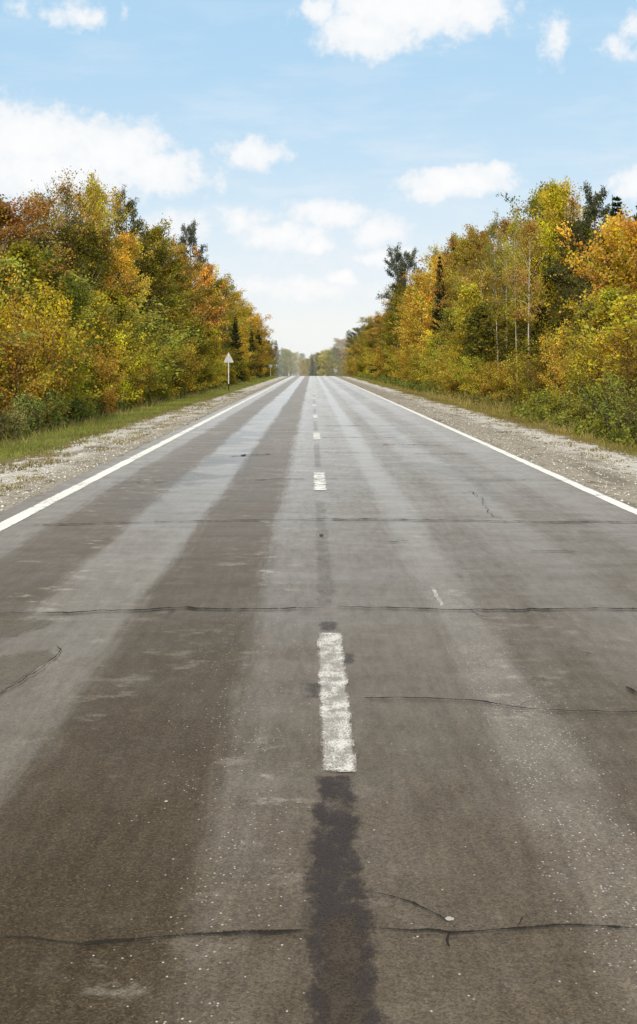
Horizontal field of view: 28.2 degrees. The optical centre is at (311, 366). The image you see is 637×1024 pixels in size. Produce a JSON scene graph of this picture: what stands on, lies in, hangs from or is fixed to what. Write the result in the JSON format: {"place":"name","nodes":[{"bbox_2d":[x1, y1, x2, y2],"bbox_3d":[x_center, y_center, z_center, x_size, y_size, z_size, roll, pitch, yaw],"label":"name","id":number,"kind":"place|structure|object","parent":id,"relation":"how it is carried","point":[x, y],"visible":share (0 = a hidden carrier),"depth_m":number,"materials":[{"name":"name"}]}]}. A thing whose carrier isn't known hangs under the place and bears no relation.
{"place":"outdoors","nodes":[
{"label":"outdoors","id":0,"kind":"place"},
{"bbox_2d":[0,381,264,467],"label":"grass","id":1,"kind":"structure","parent":0,"point":[62,432],"depth_m":37.76,"materials":[{"name":"green plant"}]},
{"bbox_2d":[0,376,636,1023],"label":"road","id":2,"kind":"structure","parent":0,"point":[376,734],"depth_m":5.90,"materials":[{"name":"grey asphalt"}]},
{"bbox_2d":[0,370,636,512],"bbox_3d":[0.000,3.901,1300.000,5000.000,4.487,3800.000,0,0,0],"label":"ground","id":3,"kind":"structure","parent":0,"point":[390,394],"depth_m":27.34,"materials":[{"name":"grey gravel"}]},
{"bbox_2d":[0,407,30,439],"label":"leafy plant","id":4,"kind":"object","parent":3,"relation":"on","point":[15,426],"visible":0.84,"depth_m":32.67,"materials":[{"name":"green plant"}]},
{"bbox_2d":[0,390,55,434],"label":"leafy plant","id":5,"kind":"object","parent":3,"relation":"on","point":[25,410],"visible":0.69,"depth_m":35.41,"materials":[{"name":"green plant"}]},
{"bbox_2d":[0,256,71,425],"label":"bush","id":6,"kind":"object","parent":3,"relation":"on","point":[63,313],"visible":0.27,"depth_m":37.84,"materials":[{"name":"yellow plant"}]},
{"bbox_2d":[0,192,73,290],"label":"birch tree","id":7,"kind":"object","parent":3,"relation":"on","point":[12,223],"visible":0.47,"depth_m":46.47,"materials":[{"name":"brown plant"}]},
{"bbox_2d":[1,188,77,282],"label":"thin birch tree","id":8,"kind":"object","parent":3,"relation":"on","point":[46,239],"visible":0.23,"depth_m":54.06,"materials":[{"name":"brown plant"}]},
{"bbox_2d":[0,251,83,412],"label":"young tree","id":9,"kind":"object","parent":3,"relation":"on","point":[3,262],"visible":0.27,"depth_m":40.24,"materials":[{"name":"green plant"}]},
{"bbox_2d":[2,311,83,418],"bbox_3d":[-8.408,0.057,39.943,3.154,3.901,3.249,0,0,9],"label":"bush","id":10,"kind":"object","parent":3,"relation":"on","point":[55,360],"visible":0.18,"depth_m":39.77,"materials":[{"name":"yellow plant"}]},
{"bbox_2d":[0,236,87,407],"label":"young tree","id":11,"kind":"object","parent":3,"relation":"on","point":[29,254],"visible":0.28,"depth_m":43.76,"materials":[{"name":"green plant"}]},
{"bbox_2d":[0,301,91,428],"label":"bush","id":12,"kind":"object","parent":3,"relation":"on","point":[32,384],"visible":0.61,"depth_m":36.73,"materials":[{"name":"yellow plant"}]},
{"bbox_2d":[21,180,76,282],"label":"thin birch tree","id":13,"kind":"object","parent":3,"relation":"on","point":[55,227],"visible":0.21,"depth_m":58.84,"materials":[{"name":"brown plant"}]},
{"bbox_2d":[0,276,104,404],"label":"bush","id":14,"kind":"object","parent":3,"relation":"on","point":[93,332],"visible":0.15,"depth_m":41.24,"materials":[{"name":"yellow plant"}]},
{"bbox_2d":[29,287,106,414],"bbox_3d":[-9.050,-0.327,43.144,3.979,4.704,3.503,0,0,29],"label":"young tree","id":15,"kind":"object","parent":3,"relation":"on","point":[73,349],"visible":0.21,"depth_m":42.83,"materials":[{"name":"green plant"}]},
{"bbox_2d":[33,246,104,391],"bbox_3d":[-10.284,-1.318,49.799,4.323,6.809,4.307,0,-1,-15],"label":"young tree","id":16,"kind":"object","parent":3,"relation":"on","point":[53,275],"visible":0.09,"depth_m":49.61,"materials":[{"name":"green plant"}]},
{"bbox_2d":[31,166,110,289],"bbox_3d":[-11.704,-3.794,60.679,4.194,11.675,4.108,0,0,-16],"label":"thin birch tree","id":17,"kind":"object","parent":3,"relation":"on","point":[64,190],"visible":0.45,"depth_m":60.58,"materials":[{"name":"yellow plant"}]},
{"bbox_2d":[49,341,98,417],"bbox_3d":[-9.101,0.088,45.014,2.967,3.834,3.672,0,0,-4],"label":"bush","id":18,"kind":"object","parent":3,"relation":"on","point":[81,373],"visible":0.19,"depth_m":45.08,"materials":[{"name":"green plant"}]},
{"bbox_2d":[52,269,111,394],"bbox_3d":[-9.662,-0.971,51.587,4.263,6.089,3.753,0,0,41],"label":"young tree","id":19,"kind":"object","parent":3,"relation":"on","point":[71,277],"visible":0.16,"depth_m":51.52,"materials":[{"name":"green plant"}]},
{"bbox_2d":[45,219,124,299],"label":"birch tree","id":20,"kind":"object","parent":3,"relation":"on","point":[94,254],"visible":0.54,"depth_m":60.59,"materials":[{"name":"green plant"}]},
{"bbox_2d":[52,181,119,284],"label":"thin birch tree","id":21,"kind":"object","parent":3,"relation":"on","point":[79,201],"visible":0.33,"depth_m":68.21,"materials":[{"name":"green plant"}]},
{"bbox_2d":[74,324,125,411],"bbox_3d":[-8.869,0.153,50.637,2.666,3.694,3.204,-1,0,-32],"label":"bush","id":22,"kind":"object","parent":3,"relation":"on","point":[102,376],"visible":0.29,"depth_m":50.39,"materials":[{"name":"green plant"}]},
{"bbox_2d":[83,170,119,290],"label":"birch tree","id":23,"kind":"object","parent":3,"relation":"on","point":[95,187],"visible":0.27,"depth_m":71.60,"materials":[{"name":"yellow plant"}]},
{"bbox_2d":[68,225,135,294],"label":"birch tree","id":24,"kind":"object","parent":3,"relation":"on","point":[107,242],"visible":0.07,"depth_m":70.69,"materials":[{"name":"green plant"}]},
{"bbox_2d":[73,289,132,401],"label":"young tree","id":25,"kind":"object","parent":3,"relation":"on","point":[93,307],"visible":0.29,"depth_m":54.91,"materials":[{"name":"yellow plant"}]},
{"bbox_2d":[82,342,127,413],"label":"bush","id":26,"kind":"object","parent":3,"relation":"on","point":[108,397],"visible":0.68,"depth_m":50.69,"materials":[{"name":"green plant"}]},
{"bbox_2d":[81,183,146,310],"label":"thin birch tree","id":27,"kind":"object","parent":3,"relation":"on","point":[114,207],"visible":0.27,"depth_m":76.79,"materials":[{"name":"green plant"}]},
{"bbox_2d":[87,283,157,401],"bbox_3d":[-9.713,-0.943,60.233,4.801,6.040,4.226,0,0,-15],"label":"young tree","id":28,"kind":"object","parent":3,"relation":"on","point":[120,300],"visible":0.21,"depth_m":59.92,"materials":[{"name":"green plant"}]},
{"bbox_2d":[96,316,150,405],"bbox_3d":[-8.670,-0.100,55.784,3.520,4.246,3.416,0,1,-17],"label":"bush","id":29,"kind":"object","parent":3,"relation":"on","point":[120,338],"visible":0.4,"depth_m":55.74,"materials":[{"name":"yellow plant"}]},
{"bbox_2d":[98,300,148,386],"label":"young tree","id":30,"kind":"object","parent":3,"relation":"on","point":[107,310],"visible":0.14,"depth_m":57.93,"materials":[{"name":"green plant"}]},
{"bbox_2d":[0,391,247,495],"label":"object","id":31,"kind":"object","parent":3,"relation":"on","point":[52,455],"visible":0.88,"depth_m":28.04,"materials":[{"name":"grey gravel"}]},
{"bbox_2d":[110,184,144,312],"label":"pine tree","id":32,"kind":"object","parent":3,"relation":"on","point":[132,215],"visible":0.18,"depth_m":90.54,"materials":[{"name":"green plant"}]},
{"bbox_2d":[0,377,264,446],"bbox_3d":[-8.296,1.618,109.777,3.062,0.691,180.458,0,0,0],"label":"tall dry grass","id":33,"kind":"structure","parent":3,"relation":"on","point":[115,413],"depth_m":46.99,"materials":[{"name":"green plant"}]},
{"bbox_2d":[0,373,269,439],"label":"undergrowth","id":34,"kind":"object","parent":3,"relation":"on","point":[184,391],"visible":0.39,"depth_m":52.62,"materials":[{"name":"green plant"}]},
{"bbox_2d":[105,228,167,329],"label":"birch tree","id":35,"kind":"object","parent":3,"relation":"on","point":[123,261],"visible":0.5,"depth_m":71.10,"materials":[{"name":"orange plant"}]},
{"bbox_2d":[124,325,172,400],"bbox_3d":[-8.695,-0.139,64.049,3.536,4.288,2.857,0,0,-19],"label":"bush","id":36,"kind":"object","parent":3,"relation":"on","point":[148,354],"visible":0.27,"depth_m":64.25,"materials":[{"name":"green plant"}]},
{"bbox_2d":[93,272,204,400],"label":"bush","id":37,"kind":"object","parent":3,"relation":"on","point":[163,362],"visible":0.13,"depth_m":67.71,"materials":[{"name":"green plant"}]},
{"bbox_2d":[130,236,195,351],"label":"birch tree","id":38,"kind":"object","parent":3,"relation":"on","point":[154,285],"visible":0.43,"depth_m":80.34,"materials":[{"name":"green plant"}]},
{"bbox_2d":[134,213,194,326],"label":"birch tree","id":39,"kind":"object","parent":3,"relation":"on","point":[159,230],"visible":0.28,"depth_m":91.44,"materials":[{"name":"green plant"}]},
{"bbox_2d":[136,304,200,383],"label":"bush","id":40,"kind":"object","parent":3,"relation":"on","point":[169,333],"visible":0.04,"depth_m":77.49,"materials":[{"name":"green plant"}]},
{"bbox_2d":[141,332,200,398],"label":"bush","id":41,"kind":"object","parent":3,"relation":"on","point":[167,376],"visible":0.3,"depth_m":71.32,"materials":[{"name":"green plant"}]},
{"bbox_2d":[163,254,210,346],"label":"birch tree","id":42,"kind":"object","parent":3,"relation":"on","point":[180,280],"visible":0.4,"depth_m":94.60,"materials":[{"name":"green plant"}]},
{"bbox_2d":[166,233,210,359],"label":"aspen tree","id":43,"kind":"object","parent":3,"relation":"on","point":[196,279],"visible":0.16,"depth_m":108.88,"materials":[{"name":"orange plant"}]},
{"bbox_2d":[168,337,209,392],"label":"bush","id":44,"kind":"object","parent":3,"relation":"on","point":[189,384],"visible":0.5,"depth_m":81.96,"materials":[{"name":"green plant"}]},
{"bbox_2d":[170,218,220,324],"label":"pine tree","id":45,"kind":"object","parent":3,"relation":"on","point":[189,233],"visible":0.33,"depth_m":129.44,"materials":[{"name":"green plant"}]},
{"bbox_2d":[183,321,229,389],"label":"young tree","id":46,"kind":"object","parent":3,"relation":"on","point":[197,326],"visible":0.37,"depth_m":98.51,"materials":[{"name":"green plant"}]},
{"bbox_2d":[190,262,230,350],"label":"aspen tree","id":47,"kind":"object","parent":3,"relation":"on","point":[206,277],"visible":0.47,"depth_m":128.33,"materials":[{"name":"orange plant"}]},
{"bbox_2d":[200,328,233,382],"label":"young tree","id":48,"kind":"object","parent":3,"relation":"on","point":[211,332],"visible":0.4,"depth_m":115.72,"materials":[{"name":"green plant"}]},
{"bbox_2d":[211,270,248,350],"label":"birch tree","id":49,"kind":"object","parent":3,"relation":"on","point":[231,287],"visible":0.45,"depth_m":150.31,"materials":[{"name":"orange plant"}]},
{"bbox_2d":[227,317,246,381],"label":"spruce tree","id":50,"kind":"object","parent":3,"relation":"on","point":[235,337],"visible":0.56,"depth_m":145.89,"materials":[{"name":"green plant"}]},
{"bbox_2d":[224,290,254,366],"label":"birch tree","id":51,"kind":"object","parent":3,"relation":"on","point":[239,298],"visible":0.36,"depth_m":171.16,"materials":[{"name":"yellow plant"}]},
{"bbox_2d":[373,310,406,376],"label":"birch tree","id":52,"kind":"object","parent":3,"relation":"on","point":[393,316],"visible":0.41,"depth_m":158.62,"materials":[{"name":"green plant"}]},
{"bbox_2d":[375,242,413,378],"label":"pine tree","id":53,"kind":"object","parent":3,"relation":"on","point":[397,256],"visible":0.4,"depth_m":168.43,"materials":[{"name":"green plant"}]},
{"bbox_2d":[352,373,445,391],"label":"undergrowth","id":54,"kind":"object","parent":3,"relation":"on","point":[387,380],"visible":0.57,"depth_m":113.35,"materials":[{"name":"green plant"}]},
{"bbox_2d":[389,339,425,383],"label":"bush","id":55,"kind":"object","parent":3,"relation":"on","point":[406,370],"visible":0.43,"depth_m":124.41,"materials":[{"name":"yellow plant"}]},
{"bbox_2d":[390,248,425,294],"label":"pine tree","id":56,"kind":"object","parent":3,"relation":"on","point":[409,261],"visible":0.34,"depth_m":166.14,"materials":[{"name":"green plant"}]},
{"bbox_2d":[394,268,434,370],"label":"golden larch","id":57,"kind":"object","parent":3,"relation":"on","point":[416,279],"visible":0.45,"depth_m":128.16,"materials":[{"name":"yellow plant"}]},
{"bbox_2d":[404,252,458,359],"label":"golden larch","id":58,"kind":"object","parent":3,"relation":"on","point":[427,297],"visible":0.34,"depth_m":121.17,"materials":[{"name":"yellow plant"}]},
{"bbox_2d":[416,331,451,385],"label":"young tree","id":59,"kind":"object","parent":3,"relation":"on","point":[430,348],"visible":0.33,"depth_m":99.63,"materials":[{"name":"yellow plant"}]},
{"bbox_2d":[430,256,447,355],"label":"spruce tree","id":60,"kind":"object","parent":3,"relation":"on","point":[436,316],"visible":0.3,"depth_m":108.80,"materials":[{"name":"green plant"}]},
{"bbox_2d":[419,306,459,384],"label":"young tree","id":61,"kind":"object","parent":3,"relation":"on","point":[450,325],"visible":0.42,"depth_m":96.92,"materials":[{"name":"yellow plant"}]},
{"bbox_2d":[433,232,476,329],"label":"birch tree","id":62,"kind":"object","parent":3,"relation":"on","point":[456,259],"visible":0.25,"depth_m":108.41,"materials":[{"name":"yellow plant"}]},
{"bbox_2d":[433,315,477,393],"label":"young tree","id":63,"kind":"object","parent":3,"relation":"on","point":[459,345],"visible":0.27,"depth_m":85.77,"materials":[{"name":"yellow plant"}]},
{"bbox_2d":[435,231,490,345],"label":"birch tree","id":64,"kind":"object","parent":3,"relation":"on","point":[463,243],"visible":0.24,"depth_m":100.38,"materials":[{"name":"yellow plant"}]},
{"bbox_2d":[439,280,492,363],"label":"young tree","id":65,"kind":"object","parent":3,"relation":"on","point":[472,293],"visible":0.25,"depth_m":89.34,"materials":[{"name":"yellow plant"}]},
{"bbox_2d":[446,351,488,395],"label":"bush","id":66,"kind":"object","parent":3,"relation":"on","point":[467,369],"visible":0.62,"depth_m":78.04,"materials":[{"name":"yellow plant"}]},
{"bbox_2d":[440,224,500,346],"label":"birch tree","id":67,"kind":"object","parent":3,"relation":"on","point":[475,240],"visible":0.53,"depth_m":92.31,"materials":[{"name":"yellow plant"}]},
{"bbox_2d":[454,302,511,388],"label":"young tree","id":68,"kind":"object","parent":3,"relation":"on","point":[475,320],"visible":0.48,"depth_m":82.90,"materials":[{"name":"green plant"}]},
{"bbox_2d":[457,359,508,397],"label":"bush","id":69,"kind":"object","parent":3,"relation":"on","point":[484,389],"visible":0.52,"depth_m":70.28,"materials":[{"name":"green plant"}]},
{"bbox_2d":[477,208,509,390],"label":"birch tree","id":70,"kind":"object","parent":3,"relation":"on","point":[492,236],"visible":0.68,"depth_m":76.77,"materials":[{"name":"yellow plant"}]},
{"bbox_2d":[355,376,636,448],"bbox_3d":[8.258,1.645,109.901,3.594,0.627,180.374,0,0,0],"label":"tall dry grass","id":71,"kind":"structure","parent":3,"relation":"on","point":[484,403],"depth_m":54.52,"materials":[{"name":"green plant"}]},
{"bbox_2d":[413,382,583,417],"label":"undergrowth","id":72,"kind":"object","parent":3,"relation":"on","point":[508,402],"visible":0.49,"depth_m":62.32,"materials":[{"name":"green plant"}]},
{"bbox_2d":[469,356,530,400],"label":"bush","id":73,"kind":"object","parent":3,"relation":"on","point":[498,384],"visible":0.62,"depth_m":64.54,"materials":[{"name":"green plant"}]},
{"bbox_2d":[487,211,524,393],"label":"birch tree","id":74,"kind":"object","parent":3,"relation":"on","point":[503,233],"visible":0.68,"depth_m":72.39,"materials":[{"name":"yellow plant"}]},
{"bbox_2d":[385,391,636,474],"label":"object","id":75,"kind":"object","parent":3,"relation":"on","point":[570,437],"visible":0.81,"depth_m":33.56,"materials":[{"name":"grey gravel"}]},
{"bbox_2d":[495,208,532,394],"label":"birch tree","id":76,"kind":"object","parent":3,"relation":"on","point":[513,227],"visible":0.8,"depth_m":67.50,"materials":[{"name":"yellow plant"}]},
{"bbox_2d":[465,283,579,380],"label":"bush","id":77,"kind":"object","parent":3,"relation":"on","point":[501,338],"visible":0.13,"depth_m":69.89,"materials":[{"name":"green plant"}]},
{"bbox_2d":[503,215,550,353],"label":"birch tree","id":78,"kind":"object","parent":3,"relation":"on","point":[531,238],"visible":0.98,"depth_m":66.31,"materials":[{"name":"yellow plant"}]},
{"bbox_2d":[503,334,552,403],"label":"bush","id":79,"kind":"object","parent":3,"relation":"on","point":[521,377],"visible":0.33,"depth_m":55.36,"materials":[{"name":"green plant"}]},
{"bbox_2d":[496,180,578,313],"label":"birch tree","id":80,"kind":"object","parent":3,"relation":"on","point":[533,203],"visible":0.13,"depth_m":82.03,"materials":[{"name":"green plant"}]},
{"bbox_2d":[516,347,564,407],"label":"bush","id":81,"kind":"object","parent":3,"relation":"on","point":[539,383],"visible":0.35,"depth_m":49.69,"materials":[{"name":"green plant"}]},
{"bbox_2d":[492,284,589,397],"bbox_3d":[11.547,-0.642,52.507,7.697,5.335,7.470,0,-1,15],"label":"bush","id":82,"kind":"object","parent":3,"relation":"on","point":[536,351],"visible":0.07,"depth_m":52.05,"materials":[{"name":"green plant"}]},
{"bbox_2d":[530,378,580,419],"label":"leafy plant","id":83,"kind":"object","parent":3,"relation":"on","point":[553,401],"visible":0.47,"depth_m":42.72,"materials":[{"name":"green plant"}]},
{"bbox_2d":[522,175,590,334],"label":"golden larch","id":84,"kind":"object","parent":3,"relation":"on","point":[553,199],"visible":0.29,"depth_m":71.15,"materials":[{"name":"yellow plant"}]},
{"bbox_2d":[536,316,579,396],"bbox_3d":[9.689,-0.052,49.335,2.198,4.131,2.720,0,0,-36],"label":"bush","id":85,"kind":"object","parent":3,"relation":"on","point":[547,344],"visible":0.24,"depth_m":49.31,"materials":[{"name":"yellow plant"}]},
{"bbox_2d":[537,339,580,408],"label":"bush","id":86,"kind":"object","parent":3,"relation":"on","point":[556,378],"visible":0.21,"depth_m":46.08,"materials":[{"name":"green plant"}]},
{"bbox_2d":[526,212,603,343],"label":"birch tree","id":87,"kind":"object","parent":3,"relation":"on","point":[551,272],"visible":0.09,"depth_m":70.61,"materials":[{"name":"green plant"}]},
{"bbox_2d":[543,216,597,337],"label":"pine tree","id":88,"kind":"object","parent":3,"relation":"on","point":[561,279],"visible":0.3,"depth_m":69.02,"materials":[{"name":"green plant"}]},
{"bbox_2d":[540,182,602,306],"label":"thin birch tree","id":89,"kind":"object","parent":3,"relation":"on","point":[571,206],"visible":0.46,"depth_m":69.84,"materials":[{"name":"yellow plant"}]},
{"bbox_2d":[509,401,636,446],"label":"undergrowth","id":90,"kind":"object","parent":3,"relation":"on","point":[525,413],"visible":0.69,"depth_m":37.21,"materials":[{"name":"green plant"}]},
{"bbox_2d":[550,380,603,429],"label":"leafy plant","id":91,"kind":"object","parent":3,"relation":"on","point":[572,410],"visible":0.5,"depth_m":37.56,"materials":[{"name":"green plant"}]},
{"bbox_2d":[548,321,612,412],"bbox_3d":[9.593,0.206,42.843,2.802,3.595,2.374,0,0,-6],"label":"bush","id":92,"kind":"object","parent":3,"relation":"on","point":[582,357],"visible":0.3,"depth_m":42.74,"materials":[{"name":"yellow plant"}]},
{"bbox_2d":[556,297,606,399],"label":"young tree","id":93,"kind":"object","parent":3,"relation":"on","point":[581,315],"visible":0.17,"depth_m":47.61,"materials":[{"name":"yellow plant"}]},
{"bbox_2d":[548,307,618,409],"bbox_3d":[10.545,-0.050,44.239,4.263,4.121,3.753,0,-1,-28],"label":"young tree","id":94,"kind":"object","parent":3,"relation":"on","point":[587,329],"visible":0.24,"depth_m":44.22,"materials":[{"name":"yellow plant"}]},
{"bbox_2d":[552,181,627,326],"bbox_3d":[13.882,-3.540,63.067,3.365,11.338,4.072,0,0,-25],"label":"pine tree","id":95,"kind":"object","parent":3,"relation":"on","point":[591,209],"visible":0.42,"depth_m":62.80,"materials":[{"name":"green plant"}]},
{"bbox_2d":[553,204,636,322],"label":"aspen tree","id":96,"kind":"object","parent":3,"relation":"on","point":[614,248],"visible":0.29,"depth_m":51.19,"materials":[{"name":"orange plant"}]},
{"bbox_2d":[561,283,629,408],"bbox_3d":[10.305,-0.429,43.992,2.860,4.924,3.782,1,0,41],"label":"young tree","id":97,"kind":"object","parent":3,"relation":"on","point":[606,293],"visible":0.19,"depth_m":43.91,"materials":[{"name":"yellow plant"}]},
{"bbox_2d":[566,370,636,437],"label":"leafy plant","id":98,"kind":"object","parent":3,"relation":"on","point":[602,424],"visible":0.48,"depth_m":33.30,"materials":[{"name":"green plant"}]},
{"bbox_2d":[566,309,636,429],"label":"bush","id":99,"kind":"object","parent":3,"relation":"on","point":[602,348],"visible":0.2,"depth_m":37.27,"materials":[{"name":"green plant"}]},
{"bbox_2d":[574,255,636,399],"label":"bush","id":100,"kind":"object","parent":3,"relation":"on","point":[626,320],"visible":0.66,"depth_m":35.48,"materials":[{"name":"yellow plant"}]},
{"bbox_2d":[580,291,636,399],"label":"young tree","id":101,"kind":"object","parent":3,"relation":"on","point":[617,313],"visible":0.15,"depth_m":40.52,"materials":[{"name":"yellow plant"}]},
{"bbox_2d":[584,215,636,307],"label":"aspen tree","id":102,"kind":"object","parent":3,"relation":"on","point":[628,227],"visible":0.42,"depth_m":48.48,"materials":[{"name":"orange plant"}]},
{"bbox_2d":[592,377,636,442],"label":"leafy plant","id":103,"kind":"object","parent":3,"relation":"on","point":[630,419],"visible":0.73,"depth_m":30.03,"materials":[{"name":"green plant"}]},
{"bbox_2d":[597,328,636,438],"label":"bush","id":104,"kind":"object","parent":3,"relation":"on","point":[631,372],"visible":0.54,"depth_m":34.08,"materials":[{"name":"green plant"}]},
{"bbox_2d":[0,0,636,359],"label":"sky","id":105,"kind":"structure","parent":0,"point":[304,140],"materials":[{"name":"blue"}]},
{"bbox_2d":[367,381,636,455],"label":"grass","id":106,"kind":"structure","parent":0,"point":[598,440],"depth_m":41.78,"materials":[{"name":"green plant"}]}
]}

